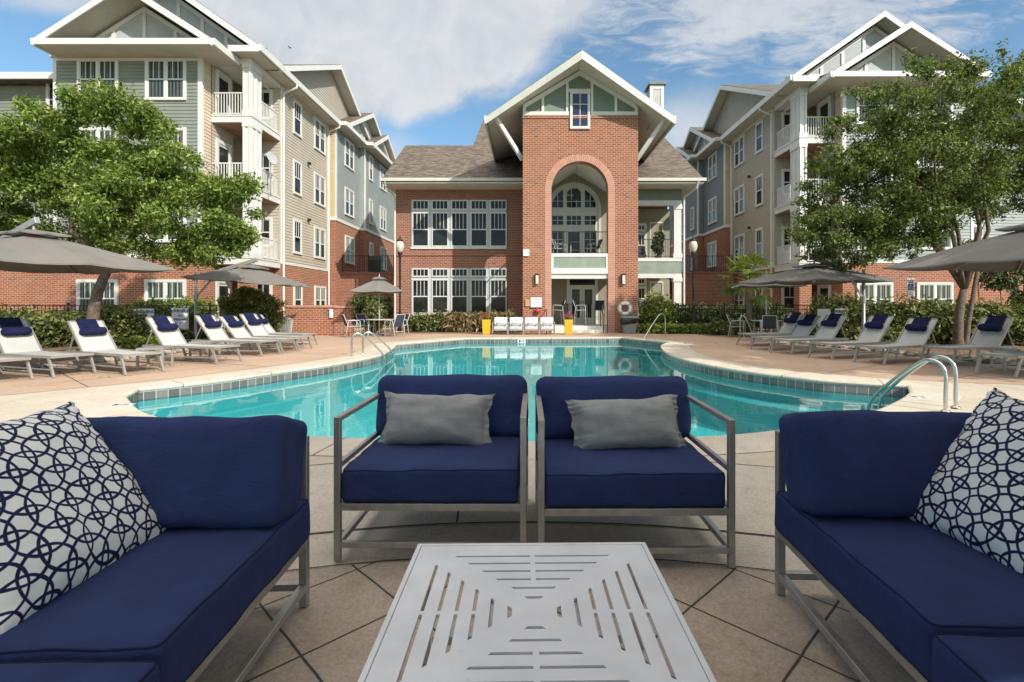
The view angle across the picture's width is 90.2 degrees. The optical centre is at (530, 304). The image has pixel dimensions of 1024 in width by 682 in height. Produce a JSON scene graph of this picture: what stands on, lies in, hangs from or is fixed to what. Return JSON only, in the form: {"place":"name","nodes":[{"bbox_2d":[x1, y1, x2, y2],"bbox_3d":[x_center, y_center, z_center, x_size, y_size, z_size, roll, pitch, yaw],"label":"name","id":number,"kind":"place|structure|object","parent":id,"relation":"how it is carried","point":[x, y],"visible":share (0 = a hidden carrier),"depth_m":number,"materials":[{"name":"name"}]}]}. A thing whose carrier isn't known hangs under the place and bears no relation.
{"place":"outdoors","nodes":[
{"label":"outdoors","id":0,"kind":"place"},
{"bbox_2d":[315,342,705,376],"bbox_3d":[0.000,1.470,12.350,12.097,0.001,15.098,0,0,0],"label":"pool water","id":1,"kind":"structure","parent":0,"point":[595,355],"depth_m":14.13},
{"bbox_2d":[0,325,1023,394],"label":"deck paving","id":2,"kind":"structure","parent":0,"point":[328,346],"depth_m":11.39,"materials":[{"name":"concrete"}]},
{"bbox_2d":[0,317,96,377],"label":"sun lounger","id":3,"kind":"object","parent":2,"relation":"on","point":[18,337],"visible":1,"depth_m":9.78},
{"bbox_2d":[65,319,164,375],"bbox_3d":[-8.208,0.801,10.026,2.148,1.004,0.670,0,0,25],"label":"sun lounger","id":4,"kind":"object","parent":2,"relation":"on","point":[94,336],"visible":0.98,"depth_m":10.20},
{"bbox_2d":[0,332,232,368],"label":"planting bed","id":5,"kind":"object","parent":2,"relation":"on","point":[32,361],"visible":0.09,"depth_m":12.15,"materials":[{"name":"brown soil"}]},
{"bbox_2d":[0,300,133,347],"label":"hedge","id":6,"kind":"object","parent":5,"relation":"on","point":[51,329],"visible":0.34,"depth_m":15.23,"materials":[{"name":"green plant"}]},
{"bbox_2d":[0,217,174,362],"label":"cantilever umbrella","id":7,"kind":"object","parent":5,"relation":"on","point":[26,247],"visible":0.99,"depth_m":10.28,"materials":[{"name":"grey fabric"}]},
{"bbox_2d":[0,303,229,335],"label":"picket fence","id":8,"kind":"object","parent":5,"relation":"on","point":[165,310],"visible":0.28,"depth_m":19.80,"materials":[{"name":"black metal"}]},
{"bbox_2d":[168,308,190,329],"bbox_3d":[-13.222,0.540,19.196,0.757,0.820,0.023,0,0,-14],"label":"warning sign","id":9,"kind":"object","parent":8,"relation":"attached to","point":[180,317],"visible":0.91,"depth_m":19.20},
{"bbox_2d":[1,342,235,370],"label":"edging stones","id":10,"kind":"object","parent":5,"relation":"on","point":[111,359],"visible":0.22,"depth_m":11.50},
{"bbox_2d":[99,304,151,345],"bbox_3d":[-12.850,0.760,16.080,1.698,1.574,1.404,0,0,0],"label":"shrub","id":11,"kind":"object","parent":5,"relation":"on","point":[135,323],"visible":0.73,"depth_m":15.85,"materials":[{"name":"green plant"}]},
{"bbox_2d":[0,74,269,319],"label":"leafy tree","id":12,"kind":"object","parent":5,"relation":"on","point":[92,198],"visible":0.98,"depth_m":13.64,"materials":[{"name":"green plant"}]},
{"bbox_2d":[116,335,159,350],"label":"shrub","id":13,"kind":"object","parent":5,"relation":"on","point":[135,343],"visible":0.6,"depth_m":13.42,"materials":[{"name":"green plant"}]},
{"bbox_2d":[130,295,222,328],"bbox_3d":[-14.640,0.435,20.983,3.842,1.739,1.877,0,0,0],"label":"shrub","id":14,"kind":"object","parent":5,"relation":"on","point":[160,302],"visible":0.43,"depth_m":20.76,"materials":[{"name":"green plant"}]},
{"bbox_2d":[180,258,310,341],"bbox_3d":[-10.388,-0.185,18.107,4.138,2.950,3.250,0,0,-12],"label":"cantilever umbrella","id":15,"kind":"object","parent":5,"relation":"on","point":[246,273],"visible":0.97,"depth_m":17.54,"materials":[{"name":"grey fabric"}]},
{"bbox_2d":[216,285,288,331],"bbox_3d":[-10.855,0.274,19.726,2.806,2.058,1.770,0,0,23],"label":"cutleaf shrub","id":16,"kind":"object","parent":5,"relation":"on","point":[250,299],"visible":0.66,"depth_m":19.34,"materials":[{"name":"green plant"}]},
{"bbox_2d":[136,346,173,368],"bbox_3d":[-7.700,1.084,10.450,0.480,0.420,0.480,0,0,-14],"label":"side table","id":17,"kind":"object","parent":2,"relation":"on","point":[161,348],"visible":0.96,"depth_m":10.36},
{"bbox_2d":[142,315,242,364],"bbox_3d":[-7.682,0.779,11.563,2.136,1.048,0.670,0,0,15],"label":"sun lounger","id":18,"kind":"object","parent":2,"relation":"on","point":[165,330],"visible":0.96,"depth_m":11.63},
{"bbox_2d":[192,314,280,356],"bbox_3d":[-7.633,0.779,13.216,2.136,1.048,0.670,0,0,12],"label":"sun lounger","id":19,"kind":"object","parent":2,"relation":"on","point":[211,326],"visible":0.98,"depth_m":13.27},
{"bbox_2d":[218,315,299,352],"bbox_3d":[-7.525,0.801,14.085,2.147,1.004,0.670,0,0,14],"label":"sun lounger","id":20,"kind":"object","parent":2,"relation":"on","point":[235,327],"visible":0.98,"depth_m":14.15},
{"bbox_2d":[239,313,312,349],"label":"sun lounger","id":21,"kind":"object","parent":2,"relation":"on","point":[254,324],"visible":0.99,"depth_m":15.13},
{"bbox_2d":[249,314,317,345],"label":"sun lounger","id":22,"kind":"object","parent":2,"relation":"on","point":[269,328],"visible":0.56,"depth_m":16.44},
{"bbox_2d":[283,305,355,334],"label":"garden wall","id":23,"kind":"structure","parent":2,"relation":"on","point":[322,319],"depth_m":21.40,"materials":[{"name":"red brick"}]},
{"bbox_2d":[341,255,393,324],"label":"raised terrace","id":24,"kind":"structure","parent":2,"relation":"on","point":[351,281],"depth_m":31.90,"materials":[{"name":"brown brick"}]},
{"bbox_2d":[345,293,393,326],"bbox_3d":[-9.211,0.414,28.918,3.142,2.516,1.936,0,0,0],"label":"hedge","id":25,"kind":"object","parent":2,"relation":"on","point":[358,303],"visible":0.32,"depth_m":28.77,"materials":[{"name":"green plant"}]},
{"bbox_2d":[350,274,405,335],"bbox_3d":[-6.250,0.010,21.000,2.007,2.560,2.007,0,0,-10],"label":"table umbrella","id":26,"kind":"object","parent":2,"relation":"on","point":[379,284],"visible":1,"depth_m":20.45,"materials":[{"name":"grey fabric"}]},
{"bbox_2d":[372,328,519,332],"bbox_3d":[-4.000,1.288,25.350,7.000,0.001,5.100,0,0,0],"label":"planting bed","id":27,"kind":"object","parent":2,"relation":"on","point":[388,331],"visible":0.33,"depth_m":23.44,"materials":[{"name":"brown soil"}]},
{"bbox_2d":[362,299,388,331],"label":"shrub","id":28,"kind":"object","parent":27,"relation":"on","point":[371,311],"visible":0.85,"depth_m":23.46,"materials":[{"name":"green plant"}]},
{"bbox_2d":[404,309,446,331],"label":"hedge","id":29,"kind":"object","parent":27,"relation":"on","point":[417,322],"visible":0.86,"depth_m":23.99,"materials":[{"name":"green plant"}]},
{"bbox_2d":[438,307,519,331],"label":"ornamental grass","id":30,"kind":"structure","parent":27,"relation":"on","point":[470,321],"depth_m":23.74,"materials":[{"name":"green plant"}]},
{"bbox_2d":[379,50,706,332],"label":"clubhouse","id":31,"kind":"structure","parent":2,"relation":"on","point":[483,211],"depth_m":26.40,"materials":[{"name":"red brick"}]},
{"bbox_2d":[412,268,428,313],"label":"window","id":32,"kind":"structure","parent":31,"relation":"in","point":[420,287],"depth_m":27.95,"materials":[{"name":"white glass"}]},
{"bbox_2d":[412,200,428,246],"bbox_3d":[-6.050,-4.450,27.933,0.910,2.570,0.055,0,0,0],"label":"window","id":33,"kind":"structure","parent":31,"relation":"in","point":[420,220],"depth_m":27.95,"materials":[{"name":"white glass"}]},
{"bbox_2d":[432,268,447,313],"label":"window","id":34,"kind":"structure","parent":31,"relation":"in","point":[439,286],"depth_m":27.95,"materials":[{"name":"white glass"}]},
{"bbox_2d":[432,200,447,246],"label":"window","id":35,"kind":"structure","parent":31,"relation":"in","point":[439,219],"depth_m":27.95,"materials":[{"name":"white glass"}]},
{"bbox_2d":[451,268,467,312],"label":"window","id":36,"kind":"structure","parent":31,"relation":"in","point":[459,287],"depth_m":27.95,"materials":[{"name":"white glass"}]},
{"bbox_2d":[451,200,467,246],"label":"window","id":37,"kind":"structure","parent":31,"relation":"in","point":[459,220],"depth_m":27.95,"materials":[{"name":"white glass"}]},
{"bbox_2d":[471,268,486,312],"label":"window","id":38,"kind":"structure","parent":31,"relation":"in","point":[478,286],"depth_m":27.95,"materials":[{"name":"white glass"}]},
{"bbox_2d":[471,200,486,246],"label":"window","id":39,"kind":"structure","parent":31,"relation":"in","point":[478,219],"depth_m":27.95,"materials":[{"name":"white glass"}]},
{"bbox_2d":[490,268,506,313],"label":"window","id":40,"kind":"structure","parent":31,"relation":"in","point":[498,287],"depth_m":27.95,"materials":[{"name":"white glass"}]},
{"bbox_2d":[490,200,506,246],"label":"window","id":41,"kind":"structure","parent":31,"relation":"in","point":[498,220],"depth_m":27.95,"materials":[{"name":"white glass"}]},
{"bbox_2d":[551,182,600,252],"bbox_3d":[2.220,-4.300,26.335,2.800,4.000,0.110,0,0,0],"label":"arched window","id":42,"kind":"structure","parent":31,"relation":"in","point":[568,213],"depth_m":26.34,"materials":[{"name":"white glass"}]},
{"bbox_2d":[570,287,581,323],"bbox_3d":[2.325,0.050,26.347,0.630,1.900,0.065,0,0,0],"label":"door","id":43,"kind":"structure","parent":31,"relation":"in","point":[575,292],"depth_m":26.34,"materials":[{"name":"grey glass"}]},
{"bbox_2d":[570,91,589,128],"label":"window","id":44,"kind":"structure","parent":31,"relation":"in","point":[579,100],"depth_m":23.46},
{"bbox_2d":[582,287,594,323],"bbox_3d":[2.975,0.050,26.314,0.630,1.900,0.131,0,0,0],"label":"door","id":45,"kind":"structure","parent":31,"relation":"in","point":[588,293],"depth_m":26.32,"materials":[{"name":"grey glass"}]},
{"bbox_2d":[620,316,638,333],"bbox_3d":[4.420,0.914,22.939,0.777,0.760,0.772,0,0,0],"label":"trash can","id":46,"kind":"object","parent":2,"relation":"on","point":[629,324],"visible":1,"depth_m":22.67,"materials":[{"name":"plastic"}]},
{"bbox_2d":[700,334,759,336],"bbox_3d":[8.400,1.288,20.850,2.400,0.001,2.500,0,0,0],"label":"planting bed","id":47,"kind":"object","parent":2,"relation":"on","point":[729,335],"visible":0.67,"depth_m":21.17,"materials":[{"name":"brown soil"}]},
{"bbox_2d":[706,318,757,334],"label":"shrub","id":48,"kind":"object","parent":47,"relation":"on","point":[718,327],"visible":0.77,"depth_m":21.46,"materials":[{"name":"green plant"}]},
{"bbox_2d":[670,300,790,330],"bbox_3d":[9.740,0.591,25.622,6.261,1.885,1.823,0,0,25],"label":"hedge","id":49,"kind":"object","parent":2,"relation":"on","point":[733,315],"visible":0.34,"depth_m":25.46,"materials":[{"name":"green plant"}]},
{"bbox_2d":[731,271,806,335],"bbox_3d":[9.100,-0.010,19.700,2.308,2.600,2.308,0,0,14],"label":"table umbrella","id":50,"kind":"object","parent":2,"relation":"on","point":[767,286],"visible":0.39,"depth_m":19.68,"materials":[{"name":"grey fabric"}]},
{"bbox_2d":[736,312,803,345],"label":"sun lounger","id":51,"kind":"object","parent":2,"relation":"on","point":[788,325],"visible":0.95,"depth_m":16.44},
{"bbox_2d":[750,314,820,350],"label":"sun lounger","id":52,"kind":"object","parent":2,"relation":"on","point":[805,325],"visible":0.98,"depth_m":14.99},
{"bbox_2d":[770,314,848,354],"bbox_3d":[7.529,0.779,13.761,2.136,1.048,0.670,0,0,-21],"label":"sun lounger","id":53,"kind":"object","parent":2,"relation":"on","point":[829,327],"visible":0.98,"depth_m":13.87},
{"bbox_2d":[807,314,895,359],"bbox_3d":[7.894,0.779,12.520,2.136,1.048,0.670,0,0,-19],"label":"sun lounger","id":54,"kind":"object","parent":2,"relation":"on","point":[874,329],"visible":0.98,"depth_m":12.60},
{"bbox_2d":[752,330,1023,360],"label":"planting bed","id":55,"kind":"object","parent":2,"relation":"on","point":[973,353],"visible":0.12,"depth_m":14.27,"materials":[{"name":"brown soil"}]},
{"bbox_2d":[713,251,775,322],"bbox_3d":[9.613,-0.598,22.575,3.052,3.788,3.004,0,0,-25],"label":"tree","id":56,"kind":"object","parent":55,"relation":"on","point":[755,259],"visible":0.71,"depth_m":22.46,"materials":[{"name":"green plant"}]},
{"bbox_2d":[738,255,899,348],"bbox_3d":[8.791,-0.099,15.406,3.630,2.779,3.010,0,0,-20],"label":"cantilever umbrella","id":57,"kind":"object","parent":55,"relation":"on","point":[819,273],"visible":0.89,"depth_m":15.05,"materials":[{"name":"grey fabric"}]},
{"bbox_2d":[802,291,870,326],"bbox_3d":[12.739,0.373,21.198,2.902,1.860,1.544,0,0,0],"label":"shrub","id":58,"kind":"object","parent":55,"relation":"on","point":[831,303],"visible":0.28,"depth_m":21.05,"materials":[{"name":"green plant"}]},
{"bbox_2d":[840,323,929,340],"bbox_3d":[10.837,1.011,15.651,2.445,0.936,1.109,0,0,0],"label":"shrub","id":59,"kind":"object","parent":55,"relation":"on","point":[853,334],"visible":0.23,"depth_m":15.51,"materials":[{"name":"green plant"}]},
{"bbox_2d":[780,37,1023,344],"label":"feathery tree","id":60,"kind":"object","parent":55,"relation":"on","point":[875,231],"visible":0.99,"depth_m":14.36,"materials":[{"name":"green plant"}]},
{"bbox_2d":[789,341,1023,366],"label":"edging stones","id":61,"kind":"object","parent":55,"relation":"on","point":[913,353],"visible":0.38,"depth_m":12.85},
{"bbox_2d":[840,293,1023,344],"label":"hedge","id":62,"kind":"object","parent":55,"relation":"on","point":[942,329],"visible":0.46,"depth_m":16.38,"materials":[{"name":"green plant"}]},
{"bbox_2d":[883,224,1023,271],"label":"cantilever umbrella","id":63,"kind":"object","parent":55,"relation":"on","point":[1002,253],"visible":1,"depth_m":9.83,"materials":[{"name":"grey fabric"}]},
{"bbox_2d":[952,238,1023,308],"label":"crepe myrtle","id":64,"kind":"object","parent":55,"relation":"on","point":[1000,280],"visible":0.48,"depth_m":18.56,"materials":[{"name":"green plant"}]},
{"bbox_2d":[853,317,938,364],"bbox_3d":[8.355,0.801,11.632,2.147,1.004,0.670,0,0,-26],"label":"sun lounger","id":65,"kind":"object","parent":2,"relation":"on","point":[916,331],"visible":0.98,"depth_m":11.81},
{"bbox_2d":[919,316,1016,366],"bbox_3d":[9.665,0.779,11.268,2.136,1.048,0.670,0,0,-19],"label":"sun lounger","id":66,"kind":"object","parent":2,"relation":"on","point":[991,331],"visible":0.97,"depth_m":11.38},
{"bbox_2d":[974,351,1023,377],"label":"sun lounger","id":67,"kind":"object","parent":2,"relation":"on","point":[1016,354],"visible":0.99,"depth_m":9.60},
{"label":"planting bed","id":68,"kind":"structure","parent":2,"relation":"on","visible":0},
{"bbox_2d":[638,288,679,324],"bbox_3d":[5.866,0.340,24.193,2.006,2.262,1.957,0,0,-44],"label":"shrub","id":69,"kind":"object","parent":68,"relation":"on","point":[653,309],"visible":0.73,"depth_m":23.82,"materials":[{"name":"green plant"}]},
{"bbox_2d":[636,321,716,333],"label":"ground cover","id":70,"kind":"object","parent":68,"relation":"on","point":[682,328],"visible":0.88,"depth_m":22.52,"materials":[{"name":"green plant"}]},
{"bbox_2d":[673,303,775,331],"bbox_3d":[7.812,0.620,24.505,7.450,1.360,0.386,0,0,45],"label":"picket fence","id":71,"kind":"object","parent":68,"relation":"on","point":[729,309],"visible":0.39,"depth_m":23.60,"materials":[{"name":"black metal"}]},
{"bbox_2d":[0,336,1023,467],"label":"pool deck","id":72,"kind":"structure","parent":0,"point":[23,405],"depth_m":7.28,"materials":[{"name":"concrete"}]},
{"bbox_2d":[70,337,960,459],"bbox_3d":[0.085,1.315,12.361,13.593,0.061,16.243,0,0,0],"label":"pool coping","id":73,"kind":"object","parent":72,"relation":"on","point":[94,403],"visible":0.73,"depth_m":7.85,"materials":[{"name":"concrete"}]},
{"bbox_2d":[866,355,960,411],"bbox_3d":[5.037,1.268,6.777,0.463,1.237,1.372,0,0,-11],"label":"pool handrail","id":74,"kind":"object","parent":73,"relation":"on","point":[908,371],"visible":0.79,"depth_m":6.43,"materials":[{"name":"silver metal"}]},
{"bbox_2d":[0,0,1023,208],"label":"sky","id":75,"kind":"structure","parent":0,"point":[429,72],"materials":[{"name":"blue"}]},
{"bbox_2d":[133,366,901,440],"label":"pool water","id":76,"kind":"structure","parent":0,"point":[317,404],"depth_m":9.95,"materials":[{"name":"liquid"}]},
{"bbox_2d":[127,339,908,404],"bbox_3d":[0.000,1.423,12.350,12.100,0.155,15.100,0,0,0],"label":"pool tile band","id":77,"kind":"object","parent":76,"relation":"attached to","point":[271,379],"visible":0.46,"depth_m":9.52,"materials":[{"name":"tile"}]},
{"bbox_2d":[287,460,808,570],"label":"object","id":78,"kind":"object","parent":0,"point":[754,499],"visible":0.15,"depth_m":2.95,"materials":[{"name":"concrete"}]},
{"bbox_2d":[334,374,527,561],"bbox_3d":[-0.503,0.867,2.988,0.968,0.842,0.886,0,0,0],"label":"patio armchair","id":79,"kind":"object","parent":78,"relation":"on","point":[378,476],"visible":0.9,"depth_m":2.57,"materials":[{"name":"fabric"}]},
{"bbox_2d":[379,391,494,444],"bbox_3d":[-0.568,0.696,3.066,0.700,0.340,0.317,0,-20,2],"label":"throw pillow","id":80,"kind":"object","parent":79,"relation":"on","point":[444,419],"visible":0.93,"depth_m":2.96,"materials":[{"name":"grey fabric"}]},
{"bbox_2d":[194,560,916,681],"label":"patio floor","id":81,"kind":"structure","parent":78,"relation":"on","point":[747,625],"depth_m":2.03,"materials":[{"name":"tile"}]},
{"bbox_2d":[0,415,309,681],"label":"patio sofa","id":82,"kind":"object","parent":81,"relation":"on","point":[182,596],"visible":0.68,"depth_m":1.71,"materials":[{"name":"fabric"}]},
{"bbox_2d":[0,404,166,633],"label":"patterned pillow","id":83,"kind":"object","parent":82,"relation":"on","point":[75,509],"visible":0.92,"depth_m":1.53,"materials":[{"name":"fabric"}]},
{"bbox_2d":[358,542,716,681],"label":"coffee table","id":84,"kind":"object","parent":81,"relation":"on","point":[534,588],"visible":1,"depth_m":1.42,"materials":[{"name":"paint"}]},
{"bbox_2d":[310,521,774,536],"bbox_3d":[0.000,1.291,-2.000,10.076,0.001,10.076,0,0,0],"label":"paving joint","id":85,"kind":"object","parent":81,"relation":"on","point":[545,521],"visible":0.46,"depth_m":2.99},
{"bbox_2d":[775,410,1023,681],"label":"patio sofa","id":86,"kind":"object","parent":81,"relation":"on","point":[920,602],"visible":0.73,"depth_m":1.80,"materials":[{"name":"fabric"}]},
{"bbox_2d":[913,387,1023,576],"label":"patterned pillow","id":87,"kind":"object","parent":86,"relation":"on","point":[973,496],"visible":0.88,"depth_m":1.75,"materials":[{"name":"fabric"}]},
{"bbox_2d":[535,375,734,567],"bbox_3d":[0.513,0.867,2.928,0.968,0.842,0.886,0,0,0],"label":"patio armchair","id":88,"kind":"object","parent":78,"relation":"on","point":[688,479],"visible":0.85,"depth_m":2.52,"materials":[{"name":"fabric"}]},
{"bbox_2d":[565,393,686,449],"bbox_3d":[0.558,0.706,3.005,0.698,0.335,0.311,-3,-22,-4],"label":"throw pillow","id":89,"kind":"object","parent":88,"relation":"on","point":[598,424],"visible":0.91,"depth_m":2.88,"materials":[{"name":"grey fabric"}]},
{"label":"ground","id":90,"kind":"structure","parent":0,"visible":0},
{"bbox_2d":[0,0,395,333],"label":"apartment building","id":91,"kind":"structure","parent":90,"relation":"on","point":[230,98],"depth_m":23.44,"materials":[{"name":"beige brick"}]},
{"bbox_2d":[76,279,118,313],"bbox_3d":[-18.475,-0.260,21.700,1.750,1.620,0.100,0,0,0],"label":"window","id":92,"kind":"structure","parent":91,"relation":"in","point":[84,287],"depth_m":21.71,"materials":[{"name":"white glass"}]},
{"bbox_2d":[77,58,118,95],"bbox_3d":[-18.475,-9.610,21.730,1.750,1.800,0.100,0,0,0],"label":"window","id":93,"kind":"structure","parent":91,"relation":"in","point":[108,68],"depth_m":21.74,"materials":[{"name":"white glass"}]},
{"bbox_2d":[144,279,186,312],"bbox_3d":[-15.575,-0.260,21.700,1.750,1.620,0.100,0,0,0],"label":"window","id":94,"kind":"structure","parent":91,"relation":"in","point":[157,288],"depth_m":21.71,"materials":[{"name":"white glass"}]},
{"bbox_2d":[144,58,186,100],"bbox_3d":[-15.575,-9.610,21.730,1.750,1.800,0.100,0,0,0],"label":"window","id":95,"kind":"structure","parent":91,"relation":"in","point":[165,78],"depth_m":21.74,"materials":[{"name":"white glass"}]},
{"bbox_2d":[215,281,231,326],"bbox_3d":[-13.980,-0.045,23.200,0.100,2.150,1.100,0,0,0],"label":"door","id":96,"kind":"structure","parent":91,"relation":"in","point":[221,287],"depth_m":23.04,"materials":[{"name":"glass"}]},
{"bbox_2d":[215,138,231,180],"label":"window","id":97,"kind":"structure","parent":91,"relation":"in","point":[223,151],"depth_m":23.12,"materials":[{"name":"glass"}]},
{"bbox_2d":[215,68,231,112],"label":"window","id":98,"kind":"structure","parent":91,"relation":"in","point":[223,83],"depth_m":23.12,"materials":[{"name":"glass"}]},
{"bbox_2d":[293,218,302,254],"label":"window","id":99,"kind":"structure","parent":91,"relation":"in","point":[297,224],"depth_m":26.84,"materials":[{"name":"white glass"}]},
{"bbox_2d":[293,158,302,196],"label":"window","id":100,"kind":"structure","parent":91,"relation":"in","point":[297,166],"depth_m":26.84,"materials":[{"name":"white glass"}]},
{"bbox_2d":[293,98,302,138],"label":"window","id":101,"kind":"structure","parent":91,"relation":"in","point":[297,107],"depth_m":26.84,"materials":[{"name":"white glass"}]},
{"bbox_2d":[314,226,325,259],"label":"window","id":102,"kind":"structure","parent":91,"relation":"in","point":[319,233],"depth_m":29.58,"materials":[{"name":"clear glass"}]},
{"bbox_2d":[314,171,325,207],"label":"window","id":103,"kind":"structure","parent":91,"relation":"in","point":[319,181],"depth_m":29.58,"materials":[{"name":"clear glass"}]},
{"bbox_2d":[314,116,325,155],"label":"window","id":104,"kind":"structure","parent":91,"relation":"in","point":[319,128],"depth_m":29.58,"materials":[{"name":"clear glass"}]},
{"bbox_2d":[344,186,354,218],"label":"window","id":105,"kind":"structure","parent":91,"relation":"in","point":[349,194],"depth_m":33.27,"materials":[{"name":"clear glass"}]},
{"bbox_2d":[344,137,354,171],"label":"window","id":106,"kind":"structure","parent":91,"relation":"in","point":[349,147],"depth_m":33.27,"materials":[{"name":"clear glass"}]},
{"bbox_2d":[667,255,732,322],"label":"brick wall","id":107,"kind":"structure","parent":90,"relation":"on","point":[706,289],"depth_m":32.50,"materials":[{"name":"brown brick"}]},
{"bbox_2d":[669,10,1023,326],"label":"apartment building","id":108,"kind":"structure","parent":90,"relation":"on","point":[744,150],"depth_m":26.76,"materials":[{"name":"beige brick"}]},
{"bbox_2d":[734,183,744,216],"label":"window","id":109,"kind":"structure","parent":108,"relation":"in","point":[739,192],"depth_m":32.51,"materials":[{"name":"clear glass"}]},
{"bbox_2d":[734,133,744,168],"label":"window","id":110,"kind":"structure","parent":108,"relation":"in","point":[739,144],"depth_m":32.51,"materials":[{"name":"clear glass"}]},
{"bbox_2d":[817,95,830,134],"bbox_3d":[15.010,-9.425,26.100,0.100,2.150,1.100,0,0,0],"label":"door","id":111,"kind":"structure","parent":108,"relation":"in","point":[823,107],"depth_m":26.09,"materials":[{"name":"glass"}]},
{"bbox_2d":[856,282,893,307],"bbox_3d":[16.605,-0.260,24.600,1.750,1.620,0.100,0,0,0],"label":"window","id":112,"kind":"structure","parent":108,"relation":"in","point":[880,290],"depth_m":24.61,"materials":[{"name":"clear glass"}]},
{"bbox_2d":[916,282,953,312],"bbox_3d":[19.505,-0.260,24.600,1.750,1.620,0.100,0,0,0],"label":"window","id":113,"kind":"structure","parent":108,"relation":"in","point":[945,290],"depth_m":24.61,"materials":[{"name":"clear glass"}]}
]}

